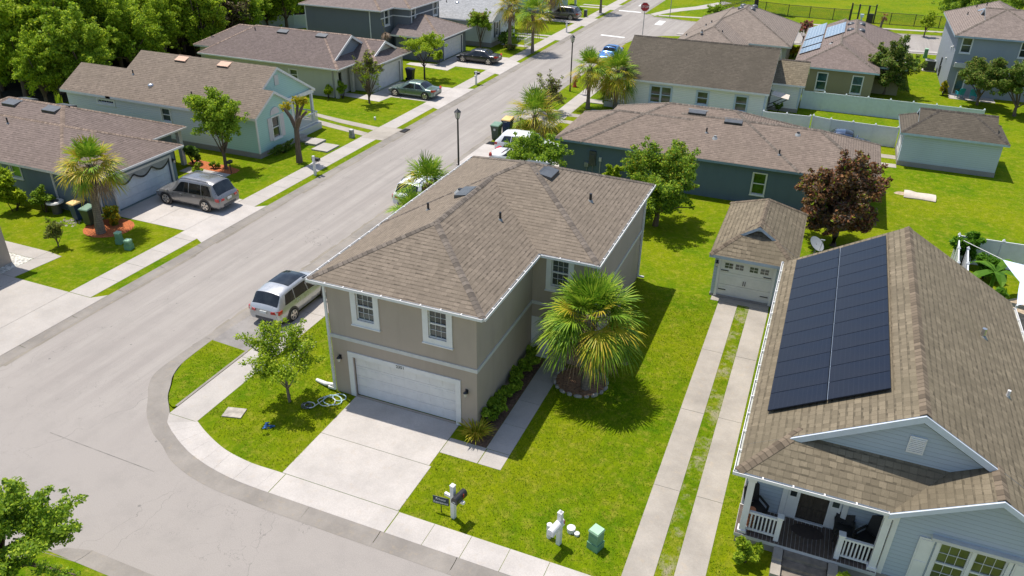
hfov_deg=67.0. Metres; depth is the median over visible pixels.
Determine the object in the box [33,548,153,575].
kerb
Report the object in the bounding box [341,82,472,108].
tan house driveway
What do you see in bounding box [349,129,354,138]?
utility pedestal
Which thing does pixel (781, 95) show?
canvas awning
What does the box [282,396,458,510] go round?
driveway
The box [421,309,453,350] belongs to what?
window
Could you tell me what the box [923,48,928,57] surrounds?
utility pedestal
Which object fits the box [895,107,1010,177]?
garden shed
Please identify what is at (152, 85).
mint house
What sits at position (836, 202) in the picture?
rusty tree
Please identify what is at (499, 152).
parked car
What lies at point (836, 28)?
solar panel
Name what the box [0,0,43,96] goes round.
wood tree
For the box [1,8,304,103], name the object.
wood floor
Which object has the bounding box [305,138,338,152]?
entry slabs
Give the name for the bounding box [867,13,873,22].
notice panel
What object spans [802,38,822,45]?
solar panel
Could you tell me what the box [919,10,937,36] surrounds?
park tree
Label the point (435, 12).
window
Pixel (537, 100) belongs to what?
cabbage palm
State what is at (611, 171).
round shrub
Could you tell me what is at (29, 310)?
driveway
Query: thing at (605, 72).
cabbage palm
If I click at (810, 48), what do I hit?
solar panel
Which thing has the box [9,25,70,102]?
wood tree
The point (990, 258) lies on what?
garden plant
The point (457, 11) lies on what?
silver roof house
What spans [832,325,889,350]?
solar panel
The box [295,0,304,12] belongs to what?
wood tree
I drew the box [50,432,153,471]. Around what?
road seam
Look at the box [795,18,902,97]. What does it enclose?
olive house
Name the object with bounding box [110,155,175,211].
garage door
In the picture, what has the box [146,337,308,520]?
corner kerb
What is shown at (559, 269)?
window
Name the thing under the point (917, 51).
cross pavement
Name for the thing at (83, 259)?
lawn
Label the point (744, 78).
white house
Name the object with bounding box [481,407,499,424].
foundation shrub
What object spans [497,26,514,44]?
round shrub
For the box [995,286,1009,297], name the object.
garden plant
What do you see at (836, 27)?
solar panel
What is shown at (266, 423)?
blue bag
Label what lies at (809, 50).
solar panel
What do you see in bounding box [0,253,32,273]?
gravel bed
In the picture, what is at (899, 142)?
garage door
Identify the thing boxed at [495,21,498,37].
window
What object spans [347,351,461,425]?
garage door
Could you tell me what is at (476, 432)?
spiky plant
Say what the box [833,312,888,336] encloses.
solar panel
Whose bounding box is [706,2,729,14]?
street tree
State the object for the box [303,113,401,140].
mint house driveway
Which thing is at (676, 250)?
lawn
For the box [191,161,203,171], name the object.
entry shrub
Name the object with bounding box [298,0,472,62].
charcoal house
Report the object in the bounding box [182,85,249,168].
weeping tree
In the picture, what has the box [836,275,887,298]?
solar panel
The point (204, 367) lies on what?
grass
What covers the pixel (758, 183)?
window
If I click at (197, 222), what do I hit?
blue house driveway
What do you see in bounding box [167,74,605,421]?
side pavement
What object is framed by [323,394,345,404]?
garden hose
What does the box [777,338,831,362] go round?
solar panel
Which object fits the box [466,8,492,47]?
crape myrtle
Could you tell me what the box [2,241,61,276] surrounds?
path
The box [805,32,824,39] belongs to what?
solar panel
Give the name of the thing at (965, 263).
vinyl fence
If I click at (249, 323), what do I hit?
parking lane
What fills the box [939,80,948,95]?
yellow bush
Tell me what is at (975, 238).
garden plant
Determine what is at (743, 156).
slate house
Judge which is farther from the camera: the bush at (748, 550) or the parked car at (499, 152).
the parked car at (499, 152)
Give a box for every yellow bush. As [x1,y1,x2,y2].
[789,45,800,56]
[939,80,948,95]
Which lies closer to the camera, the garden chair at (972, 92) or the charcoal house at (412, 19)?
the garden chair at (972, 92)
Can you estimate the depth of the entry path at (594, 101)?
75.87 m
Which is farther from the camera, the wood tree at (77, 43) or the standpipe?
the wood tree at (77, 43)
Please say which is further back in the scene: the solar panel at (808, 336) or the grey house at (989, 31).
the grey house at (989, 31)
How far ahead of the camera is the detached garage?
41.55 m
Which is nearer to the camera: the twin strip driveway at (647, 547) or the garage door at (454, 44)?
the twin strip driveway at (647, 547)
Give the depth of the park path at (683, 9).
121.90 m
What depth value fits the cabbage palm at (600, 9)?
119.41 m
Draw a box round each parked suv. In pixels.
[156,171,238,211]
[249,270,325,322]
[392,170,443,205]
[494,129,557,147]
[544,5,581,20]
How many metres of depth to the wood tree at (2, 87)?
75.94 m
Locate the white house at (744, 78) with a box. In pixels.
[604,35,810,115]
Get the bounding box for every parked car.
[388,79,441,99]
[456,48,501,64]
[489,145,555,165]
[598,44,623,59]
[829,128,870,141]
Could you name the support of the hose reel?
on the lawn at (676, 250)
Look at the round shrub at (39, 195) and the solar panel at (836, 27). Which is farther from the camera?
the solar panel at (836, 27)
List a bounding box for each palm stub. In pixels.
[381,20,390,41]
[880,13,888,27]
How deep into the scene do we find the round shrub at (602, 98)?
74.47 m
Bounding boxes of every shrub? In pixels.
[0,166,29,211]
[28,184,56,211]
[101,205,120,225]
[182,145,200,162]
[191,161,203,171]
[208,161,220,167]
[324,84,332,98]
[336,80,347,97]
[430,50,443,63]
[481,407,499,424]
[486,396,508,412]
[494,388,506,403]
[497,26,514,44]
[501,383,516,397]
[508,373,523,390]
[509,365,524,382]
[517,357,533,371]
[524,349,540,365]
[526,344,538,357]
[601,90,611,102]
[601,163,624,177]
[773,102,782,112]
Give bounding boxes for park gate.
[849,3,877,22]
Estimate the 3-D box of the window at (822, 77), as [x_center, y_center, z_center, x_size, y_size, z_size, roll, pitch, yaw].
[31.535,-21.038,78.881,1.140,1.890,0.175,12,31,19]
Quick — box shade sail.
[965,241,1023,308]
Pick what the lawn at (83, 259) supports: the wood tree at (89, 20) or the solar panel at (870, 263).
the wood tree at (89, 20)
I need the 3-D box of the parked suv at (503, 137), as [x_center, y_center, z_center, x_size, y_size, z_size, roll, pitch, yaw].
[1.360,-11.464,61.762,5.360,1.848,2.436,12,31,19]
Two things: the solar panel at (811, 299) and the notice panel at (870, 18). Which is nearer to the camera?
the solar panel at (811, 299)
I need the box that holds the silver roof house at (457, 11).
[439,0,516,47]
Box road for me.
[0,0,941,575]
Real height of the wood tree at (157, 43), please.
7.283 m
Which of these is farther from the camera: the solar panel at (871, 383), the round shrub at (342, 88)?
the round shrub at (342, 88)
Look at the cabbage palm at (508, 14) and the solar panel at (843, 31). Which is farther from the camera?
the cabbage palm at (508, 14)
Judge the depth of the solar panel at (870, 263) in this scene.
34.27 m
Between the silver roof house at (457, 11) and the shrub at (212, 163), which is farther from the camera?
the silver roof house at (457, 11)
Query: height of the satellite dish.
2.418 m
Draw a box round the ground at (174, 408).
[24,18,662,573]
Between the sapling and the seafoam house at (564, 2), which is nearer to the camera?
the sapling
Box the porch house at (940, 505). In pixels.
[733,226,1023,575]
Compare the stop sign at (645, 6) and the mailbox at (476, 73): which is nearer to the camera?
the mailbox at (476, 73)
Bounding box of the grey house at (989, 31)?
[935,0,1023,101]
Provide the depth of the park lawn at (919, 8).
125.63 m
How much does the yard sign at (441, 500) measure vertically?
0.740 m
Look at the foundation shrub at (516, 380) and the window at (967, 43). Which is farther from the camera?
the window at (967, 43)
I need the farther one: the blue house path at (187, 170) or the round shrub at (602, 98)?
the round shrub at (602, 98)
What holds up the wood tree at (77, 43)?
on the lawn at (83, 259)
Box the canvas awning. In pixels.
[766,89,789,109]
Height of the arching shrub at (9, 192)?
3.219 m
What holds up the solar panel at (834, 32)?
attached to the olive house at (841, 64)
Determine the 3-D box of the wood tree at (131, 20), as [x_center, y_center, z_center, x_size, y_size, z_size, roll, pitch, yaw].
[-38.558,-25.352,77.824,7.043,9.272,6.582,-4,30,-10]
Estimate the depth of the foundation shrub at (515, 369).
34.82 m
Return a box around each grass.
[54,93,62,103]
[170,341,245,400]
[654,305,748,575]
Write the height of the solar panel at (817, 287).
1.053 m
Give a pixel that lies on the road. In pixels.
(86, 382)
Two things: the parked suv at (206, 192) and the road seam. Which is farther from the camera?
the parked suv at (206, 192)
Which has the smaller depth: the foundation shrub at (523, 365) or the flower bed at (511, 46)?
the foundation shrub at (523, 365)
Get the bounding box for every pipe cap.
[567,524,575,533]
[574,531,579,536]
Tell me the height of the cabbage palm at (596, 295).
6.058 m
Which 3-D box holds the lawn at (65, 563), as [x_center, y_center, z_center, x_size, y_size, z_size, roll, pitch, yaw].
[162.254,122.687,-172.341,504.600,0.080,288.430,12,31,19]
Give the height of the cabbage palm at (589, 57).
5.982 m
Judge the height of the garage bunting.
0.580 m
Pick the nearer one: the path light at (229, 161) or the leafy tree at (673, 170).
the leafy tree at (673, 170)
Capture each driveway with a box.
[0,274,107,355]
[118,195,265,242]
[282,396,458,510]
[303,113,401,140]
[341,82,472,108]
[407,55,518,74]
[456,144,558,166]
[500,4,621,47]
[523,108,895,167]
[621,295,768,575]
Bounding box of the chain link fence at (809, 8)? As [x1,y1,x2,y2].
[720,0,945,28]
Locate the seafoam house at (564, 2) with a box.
[513,0,576,13]
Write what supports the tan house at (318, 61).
on the lawn at (83, 259)
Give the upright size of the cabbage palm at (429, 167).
5.788 m
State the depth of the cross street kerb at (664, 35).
101.64 m
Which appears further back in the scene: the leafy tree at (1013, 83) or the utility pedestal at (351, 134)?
the leafy tree at (1013, 83)
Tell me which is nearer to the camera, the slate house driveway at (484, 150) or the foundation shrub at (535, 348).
the foundation shrub at (535, 348)
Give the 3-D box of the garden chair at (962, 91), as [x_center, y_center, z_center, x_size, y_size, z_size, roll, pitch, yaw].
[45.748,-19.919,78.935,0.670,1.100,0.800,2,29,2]
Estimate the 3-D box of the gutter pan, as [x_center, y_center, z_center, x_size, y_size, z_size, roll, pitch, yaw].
[-9.618,-3.524,49.006,0.702,0.018,27.178,12,31,19]
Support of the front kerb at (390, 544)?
on the road
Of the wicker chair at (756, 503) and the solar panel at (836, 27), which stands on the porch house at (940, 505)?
the wicker chair at (756, 503)
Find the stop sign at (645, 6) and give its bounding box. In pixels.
[641,2,649,34]
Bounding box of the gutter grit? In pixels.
[0,0,636,366]
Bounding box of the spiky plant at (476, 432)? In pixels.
[455,417,496,444]
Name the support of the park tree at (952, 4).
on the park lawn at (919, 8)
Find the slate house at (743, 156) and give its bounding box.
[555,102,881,210]
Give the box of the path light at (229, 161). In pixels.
[226,160,232,172]
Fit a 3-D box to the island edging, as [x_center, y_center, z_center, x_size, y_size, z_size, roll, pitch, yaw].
[-13.560,4.075,35.190,0.115,0.105,4.640,12,31,19]
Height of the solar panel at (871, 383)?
1.054 m
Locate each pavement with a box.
[70,0,626,297]
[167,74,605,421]
[167,421,590,575]
[676,33,936,53]
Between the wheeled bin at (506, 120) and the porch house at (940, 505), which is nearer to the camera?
the porch house at (940, 505)
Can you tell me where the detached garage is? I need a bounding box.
[709,198,808,306]
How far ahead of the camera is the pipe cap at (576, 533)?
27.23 m
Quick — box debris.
[56,217,80,226]
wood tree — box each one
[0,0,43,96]
[0,42,15,98]
[0,82,4,90]
[1,0,90,93]
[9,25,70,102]
[10,0,48,91]
[26,1,117,86]
[56,0,101,62]
[72,16,116,66]
[74,0,124,29]
[90,0,162,64]
[102,0,150,67]
[121,5,172,56]
[128,0,147,56]
[138,0,184,51]
[163,0,187,54]
[167,0,231,46]
[171,0,223,56]
[180,36,186,52]
[217,0,253,30]
[228,0,265,24]
[259,0,272,10]
[259,2,283,25]
[264,0,303,27]
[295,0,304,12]
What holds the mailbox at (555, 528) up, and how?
on the lawn at (676, 250)
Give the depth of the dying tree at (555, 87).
70.86 m
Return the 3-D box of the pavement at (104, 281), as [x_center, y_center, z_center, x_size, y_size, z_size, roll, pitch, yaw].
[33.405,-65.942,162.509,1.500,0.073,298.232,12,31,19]
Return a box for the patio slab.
[948,94,994,102]
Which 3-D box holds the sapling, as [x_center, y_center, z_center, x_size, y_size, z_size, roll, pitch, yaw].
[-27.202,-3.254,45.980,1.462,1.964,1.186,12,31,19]
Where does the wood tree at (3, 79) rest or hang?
on the wood floor
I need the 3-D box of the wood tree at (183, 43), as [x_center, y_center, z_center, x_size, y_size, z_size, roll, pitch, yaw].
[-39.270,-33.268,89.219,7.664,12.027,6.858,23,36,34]
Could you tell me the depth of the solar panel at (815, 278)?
35.37 m
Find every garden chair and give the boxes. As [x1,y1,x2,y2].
[955,88,965,97]
[969,89,976,99]
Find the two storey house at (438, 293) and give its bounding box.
[305,156,655,426]
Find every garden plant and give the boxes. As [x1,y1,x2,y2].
[948,231,986,264]
[976,252,1004,281]
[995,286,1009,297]
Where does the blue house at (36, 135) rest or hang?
on the lawn at (83, 259)
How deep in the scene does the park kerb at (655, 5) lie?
116.85 m
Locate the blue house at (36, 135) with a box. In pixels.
[0,96,186,218]
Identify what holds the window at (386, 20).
in the charcoal house at (412, 19)
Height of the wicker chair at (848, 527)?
0.950 m
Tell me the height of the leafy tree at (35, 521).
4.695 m
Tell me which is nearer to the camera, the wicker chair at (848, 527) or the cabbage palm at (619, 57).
the wicker chair at (848, 527)
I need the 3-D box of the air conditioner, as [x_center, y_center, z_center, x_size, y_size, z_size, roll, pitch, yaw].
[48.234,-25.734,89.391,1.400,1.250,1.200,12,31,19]
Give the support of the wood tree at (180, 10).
on the wood floor
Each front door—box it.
[531,316,548,357]
[795,493,829,524]
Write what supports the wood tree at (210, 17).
on the lawn at (83, 259)
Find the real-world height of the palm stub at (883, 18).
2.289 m
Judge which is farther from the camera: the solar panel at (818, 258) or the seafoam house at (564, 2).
the seafoam house at (564, 2)
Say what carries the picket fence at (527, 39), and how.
on the lawn at (83, 259)
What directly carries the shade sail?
on the lawn at (676, 250)
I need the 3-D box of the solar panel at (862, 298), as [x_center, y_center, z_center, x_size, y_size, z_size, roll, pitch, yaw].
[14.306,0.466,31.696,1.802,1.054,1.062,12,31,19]
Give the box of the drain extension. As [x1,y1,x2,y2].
[316,378,332,385]
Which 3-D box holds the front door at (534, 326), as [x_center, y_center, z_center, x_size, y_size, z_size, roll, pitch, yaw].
[1.318,2.326,36.486,0.890,2.180,0.050,12,31,19]
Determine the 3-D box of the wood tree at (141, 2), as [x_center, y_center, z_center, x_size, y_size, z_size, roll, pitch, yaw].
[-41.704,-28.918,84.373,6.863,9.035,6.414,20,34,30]
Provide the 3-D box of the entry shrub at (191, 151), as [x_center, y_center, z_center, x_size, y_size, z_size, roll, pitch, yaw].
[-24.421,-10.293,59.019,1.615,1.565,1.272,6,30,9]
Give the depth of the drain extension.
34.67 m
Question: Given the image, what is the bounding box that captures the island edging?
[175,350,247,406]
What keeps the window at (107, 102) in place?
in the mint house at (152, 85)
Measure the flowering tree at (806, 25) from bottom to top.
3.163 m
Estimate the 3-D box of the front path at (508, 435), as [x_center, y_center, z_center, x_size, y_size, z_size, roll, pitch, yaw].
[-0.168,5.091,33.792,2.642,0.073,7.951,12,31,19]
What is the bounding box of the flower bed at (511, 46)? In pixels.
[503,44,516,49]
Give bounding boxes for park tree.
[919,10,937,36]
[931,0,1012,12]
[1000,0,1023,9]
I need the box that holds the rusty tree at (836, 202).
[794,149,892,246]
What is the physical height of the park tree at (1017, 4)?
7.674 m
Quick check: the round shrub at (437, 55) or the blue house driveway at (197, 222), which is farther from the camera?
the round shrub at (437, 55)
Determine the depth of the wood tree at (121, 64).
81.52 m
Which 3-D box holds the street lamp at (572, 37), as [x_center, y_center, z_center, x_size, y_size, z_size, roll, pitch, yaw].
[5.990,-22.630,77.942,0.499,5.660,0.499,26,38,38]
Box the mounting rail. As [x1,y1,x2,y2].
[827,248,840,399]
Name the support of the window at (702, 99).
in the white house at (744, 78)
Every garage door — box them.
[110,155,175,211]
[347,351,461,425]
[378,59,401,89]
[444,34,462,59]
[713,259,776,305]
[895,133,903,159]
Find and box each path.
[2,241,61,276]
[180,167,230,176]
[440,359,564,469]
[585,99,602,104]
[651,2,942,32]
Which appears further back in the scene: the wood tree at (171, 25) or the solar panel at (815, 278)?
the wood tree at (171, 25)
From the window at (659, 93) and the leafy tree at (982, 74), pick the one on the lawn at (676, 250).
the leafy tree at (982, 74)
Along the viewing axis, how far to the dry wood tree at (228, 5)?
90.26 m
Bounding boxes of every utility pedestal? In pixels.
[113,231,123,244]
[123,238,134,250]
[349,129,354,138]
[586,523,604,553]
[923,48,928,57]
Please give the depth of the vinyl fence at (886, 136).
65.55 m
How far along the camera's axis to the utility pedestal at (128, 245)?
46.11 m
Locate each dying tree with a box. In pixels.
[351,49,384,103]
[530,69,565,109]
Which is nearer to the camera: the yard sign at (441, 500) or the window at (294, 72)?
the yard sign at (441, 500)
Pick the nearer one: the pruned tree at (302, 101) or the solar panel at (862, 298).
the solar panel at (862, 298)
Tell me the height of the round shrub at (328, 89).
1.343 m
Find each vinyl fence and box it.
[255,14,306,28]
[762,110,811,127]
[799,89,985,119]
[810,114,899,147]
[951,233,1023,269]
[961,246,969,270]
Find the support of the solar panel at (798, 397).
attached to the porch house at (940, 505)
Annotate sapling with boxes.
[43,217,64,246]
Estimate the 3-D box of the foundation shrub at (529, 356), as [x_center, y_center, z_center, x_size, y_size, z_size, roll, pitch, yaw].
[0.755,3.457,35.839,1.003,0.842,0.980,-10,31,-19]
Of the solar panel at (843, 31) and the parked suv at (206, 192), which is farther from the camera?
the solar panel at (843, 31)
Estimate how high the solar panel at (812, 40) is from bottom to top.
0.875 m
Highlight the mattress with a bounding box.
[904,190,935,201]
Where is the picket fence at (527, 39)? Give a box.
[516,33,530,46]
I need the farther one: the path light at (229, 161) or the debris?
the path light at (229, 161)
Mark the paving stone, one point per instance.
(232, 412)
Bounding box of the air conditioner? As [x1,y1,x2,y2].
[921,59,936,71]
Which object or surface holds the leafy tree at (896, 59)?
on the lawn at (676, 250)
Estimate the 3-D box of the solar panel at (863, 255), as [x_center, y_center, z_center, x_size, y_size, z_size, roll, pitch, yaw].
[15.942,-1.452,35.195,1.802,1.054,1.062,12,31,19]
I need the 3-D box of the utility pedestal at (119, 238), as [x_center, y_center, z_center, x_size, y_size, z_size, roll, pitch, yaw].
[-23.800,-3.047,46.837,0.360,0.770,0.360,7,30,10]
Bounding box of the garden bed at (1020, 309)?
[1008,298,1023,330]
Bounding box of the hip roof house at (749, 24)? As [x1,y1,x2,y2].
[678,4,801,58]
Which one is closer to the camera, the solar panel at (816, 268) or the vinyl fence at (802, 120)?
the solar panel at (816, 268)
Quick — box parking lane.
[214,167,455,350]
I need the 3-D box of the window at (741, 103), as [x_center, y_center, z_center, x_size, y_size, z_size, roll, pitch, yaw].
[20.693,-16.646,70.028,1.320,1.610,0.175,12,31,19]
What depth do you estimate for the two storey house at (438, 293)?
33.17 m
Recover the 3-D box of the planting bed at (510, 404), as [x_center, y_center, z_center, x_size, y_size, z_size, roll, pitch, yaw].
[-0.097,4.882,34.192,0.770,0.080,6.880,12,31,19]
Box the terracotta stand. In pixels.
[746,506,755,527]
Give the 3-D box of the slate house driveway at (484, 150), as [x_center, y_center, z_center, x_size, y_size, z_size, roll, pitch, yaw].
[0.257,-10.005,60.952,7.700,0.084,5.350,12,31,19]
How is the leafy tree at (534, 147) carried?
on the lawn at (676, 250)
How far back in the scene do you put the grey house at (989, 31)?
78.50 m
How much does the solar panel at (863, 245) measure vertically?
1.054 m
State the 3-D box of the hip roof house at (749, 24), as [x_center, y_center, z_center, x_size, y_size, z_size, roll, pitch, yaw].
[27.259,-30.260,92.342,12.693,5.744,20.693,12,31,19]
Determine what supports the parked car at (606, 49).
on the road
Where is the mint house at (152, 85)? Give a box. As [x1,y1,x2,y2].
[59,50,321,158]
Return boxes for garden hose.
[304,396,335,407]
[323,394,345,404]
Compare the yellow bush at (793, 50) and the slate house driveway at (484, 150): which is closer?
the slate house driveway at (484, 150)
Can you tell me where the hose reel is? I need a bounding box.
[301,402,311,408]
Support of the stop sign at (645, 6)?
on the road
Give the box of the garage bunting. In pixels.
[117,158,168,184]
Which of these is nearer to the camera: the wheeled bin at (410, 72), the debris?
the debris
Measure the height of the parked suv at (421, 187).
1.965 m
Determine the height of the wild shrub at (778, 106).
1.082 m
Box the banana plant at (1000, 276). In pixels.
[970,259,1015,287]
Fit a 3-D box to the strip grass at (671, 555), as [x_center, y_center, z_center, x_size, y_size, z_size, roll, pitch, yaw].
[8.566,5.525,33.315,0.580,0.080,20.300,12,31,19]
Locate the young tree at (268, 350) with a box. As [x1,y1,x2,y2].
[233,317,325,402]
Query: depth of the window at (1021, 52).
76.62 m
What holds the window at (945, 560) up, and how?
in the porch house at (940, 505)
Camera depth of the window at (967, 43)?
78.09 m
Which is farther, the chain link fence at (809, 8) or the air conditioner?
the chain link fence at (809, 8)
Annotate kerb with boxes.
[0,0,635,364]
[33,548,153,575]
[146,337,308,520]
[298,507,509,575]
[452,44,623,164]
[621,35,930,54]
[642,0,941,36]
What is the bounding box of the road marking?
[601,5,665,37]
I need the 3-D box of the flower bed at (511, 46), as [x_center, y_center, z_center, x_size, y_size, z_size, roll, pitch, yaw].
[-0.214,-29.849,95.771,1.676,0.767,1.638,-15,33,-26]
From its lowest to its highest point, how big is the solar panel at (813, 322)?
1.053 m
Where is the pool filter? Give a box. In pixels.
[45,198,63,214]
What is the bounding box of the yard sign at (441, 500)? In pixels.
[433,495,448,512]
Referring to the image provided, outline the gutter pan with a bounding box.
[206,164,457,338]
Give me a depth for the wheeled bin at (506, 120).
66.05 m
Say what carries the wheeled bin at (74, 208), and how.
on the lawn at (83, 259)
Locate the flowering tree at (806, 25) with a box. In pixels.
[799,20,813,41]
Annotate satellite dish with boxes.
[811,236,824,253]
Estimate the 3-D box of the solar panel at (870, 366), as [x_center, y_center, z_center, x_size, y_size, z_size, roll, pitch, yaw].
[12.261,2.864,27.324,1.802,1.054,1.062,12,31,19]
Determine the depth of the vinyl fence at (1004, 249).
45.36 m
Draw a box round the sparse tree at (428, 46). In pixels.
[399,31,447,79]
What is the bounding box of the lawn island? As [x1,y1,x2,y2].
[169,340,244,407]
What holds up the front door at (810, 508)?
in the porch house at (940, 505)
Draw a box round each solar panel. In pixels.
[768,383,827,410]
[771,367,828,393]
[774,352,830,377]
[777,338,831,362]
[780,324,832,348]
[782,312,833,335]
[785,300,834,322]
[787,288,835,310]
[789,278,836,299]
[791,267,837,288]
[793,257,838,278]
[795,248,839,268]
[799,46,819,53]
[800,44,820,51]
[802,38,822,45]
[802,40,821,47]
[803,37,822,43]
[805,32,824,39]
[824,30,844,37]
[825,28,844,35]
[826,23,845,30]
[826,25,845,31]
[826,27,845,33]
[827,371,890,400]
[829,355,890,382]
[830,339,889,365]
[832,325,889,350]
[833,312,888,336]
[834,299,888,323]
[835,287,887,310]
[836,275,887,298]
[837,264,886,287]
[838,254,886,276]
[839,245,886,266]
[840,235,885,256]
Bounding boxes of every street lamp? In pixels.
[454,108,460,165]
[569,35,574,91]
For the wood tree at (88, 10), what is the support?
on the wood floor
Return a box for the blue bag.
[262,422,274,428]
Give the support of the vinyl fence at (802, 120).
on the lawn at (676, 250)
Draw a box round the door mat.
[791,524,822,539]
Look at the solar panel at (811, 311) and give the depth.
32.74 m
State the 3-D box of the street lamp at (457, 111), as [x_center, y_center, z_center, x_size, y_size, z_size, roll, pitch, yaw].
[-3.931,-10.596,56.516,0.499,5.160,0.499,26,38,38]
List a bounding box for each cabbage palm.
[52,134,128,234]
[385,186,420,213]
[391,150,452,207]
[492,0,528,49]
[502,82,565,138]
[515,0,553,52]
[524,265,647,391]
[538,0,564,20]
[565,46,612,109]
[591,55,620,92]
[594,47,641,108]
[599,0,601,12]
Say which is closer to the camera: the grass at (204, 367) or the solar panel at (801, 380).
the solar panel at (801, 380)
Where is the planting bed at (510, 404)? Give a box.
[469,357,544,447]
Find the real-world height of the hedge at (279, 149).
0.888 m
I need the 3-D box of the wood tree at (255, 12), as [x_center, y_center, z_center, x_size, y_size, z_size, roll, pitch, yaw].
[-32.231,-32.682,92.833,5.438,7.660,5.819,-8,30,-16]
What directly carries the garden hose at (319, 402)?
on the lawn at (676, 250)
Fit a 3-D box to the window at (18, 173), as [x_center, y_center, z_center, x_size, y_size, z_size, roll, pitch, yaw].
[-32.993,-7.764,51.506,1.100,1.090,0.175,12,31,19]
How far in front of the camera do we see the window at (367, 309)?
31.69 m
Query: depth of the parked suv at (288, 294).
39.09 m
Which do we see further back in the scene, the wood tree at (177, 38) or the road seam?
the wood tree at (177, 38)
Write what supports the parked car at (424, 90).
on the tan house driveway at (447, 95)
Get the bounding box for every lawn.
[0,0,630,352]
[12,551,106,575]
[170,36,1023,575]
[645,0,1023,35]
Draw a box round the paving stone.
[222,407,246,418]
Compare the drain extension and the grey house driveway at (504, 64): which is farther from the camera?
the grey house driveway at (504, 64)
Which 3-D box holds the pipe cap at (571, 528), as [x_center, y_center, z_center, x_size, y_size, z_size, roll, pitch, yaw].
[2.095,8.546,27.398,0.310,0.212,0.310,12,31,19]
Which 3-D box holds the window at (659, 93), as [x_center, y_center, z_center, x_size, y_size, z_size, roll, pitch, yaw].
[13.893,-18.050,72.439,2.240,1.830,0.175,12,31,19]
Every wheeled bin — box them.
[66,197,85,219]
[78,203,93,224]
[405,67,414,79]
[490,121,502,138]
[501,115,513,131]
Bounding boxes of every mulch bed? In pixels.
[83,218,134,237]
[188,160,238,173]
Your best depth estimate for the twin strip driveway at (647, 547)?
31.12 m
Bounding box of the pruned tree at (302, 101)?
[278,95,309,162]
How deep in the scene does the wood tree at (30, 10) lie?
70.11 m
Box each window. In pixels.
[9,165,23,180]
[95,97,115,106]
[159,107,172,123]
[270,114,282,140]
[288,68,298,78]
[349,292,380,331]
[384,10,389,26]
[411,9,415,22]
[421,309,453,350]
[432,2,437,16]
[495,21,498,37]
[544,259,574,294]
[648,84,672,102]
[695,90,709,105]
[733,94,748,111]
[749,172,767,196]
[814,72,828,91]
[849,75,864,94]
[924,543,1013,575]
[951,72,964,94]
[958,38,973,53]
[1016,43,1023,58]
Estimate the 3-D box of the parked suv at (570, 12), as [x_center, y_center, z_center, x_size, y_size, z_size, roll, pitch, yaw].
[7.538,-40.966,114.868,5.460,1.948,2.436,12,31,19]
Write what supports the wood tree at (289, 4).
on the lawn at (83, 259)
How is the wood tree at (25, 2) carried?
on the wood floor
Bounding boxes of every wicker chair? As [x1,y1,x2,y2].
[744,482,768,519]
[831,512,855,543]
[852,515,882,555]
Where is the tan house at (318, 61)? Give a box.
[193,24,411,98]
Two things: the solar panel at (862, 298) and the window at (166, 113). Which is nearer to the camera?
the solar panel at (862, 298)
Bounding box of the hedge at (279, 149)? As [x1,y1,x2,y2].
[267,138,294,155]
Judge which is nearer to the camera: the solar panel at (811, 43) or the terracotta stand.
the terracotta stand
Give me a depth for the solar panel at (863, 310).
30.78 m
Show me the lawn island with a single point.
(186, 365)
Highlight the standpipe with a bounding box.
[546,522,552,538]
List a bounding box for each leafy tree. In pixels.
[0,476,88,575]
[503,128,573,166]
[620,135,700,226]
[868,34,927,94]
[958,56,1010,104]
[989,60,1023,116]
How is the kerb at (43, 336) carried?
on the road
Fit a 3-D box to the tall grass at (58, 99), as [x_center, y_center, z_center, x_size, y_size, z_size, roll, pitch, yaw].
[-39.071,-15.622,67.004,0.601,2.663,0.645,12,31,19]
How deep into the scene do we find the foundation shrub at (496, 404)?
32.73 m
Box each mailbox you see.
[310,156,319,175]
[444,483,466,518]
[474,71,479,84]
[547,510,564,545]
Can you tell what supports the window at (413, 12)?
in the charcoal house at (412, 19)
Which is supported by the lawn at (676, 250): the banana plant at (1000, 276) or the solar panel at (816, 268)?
the banana plant at (1000, 276)
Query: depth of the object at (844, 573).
25.28 m
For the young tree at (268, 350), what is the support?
on the lawn at (676, 250)

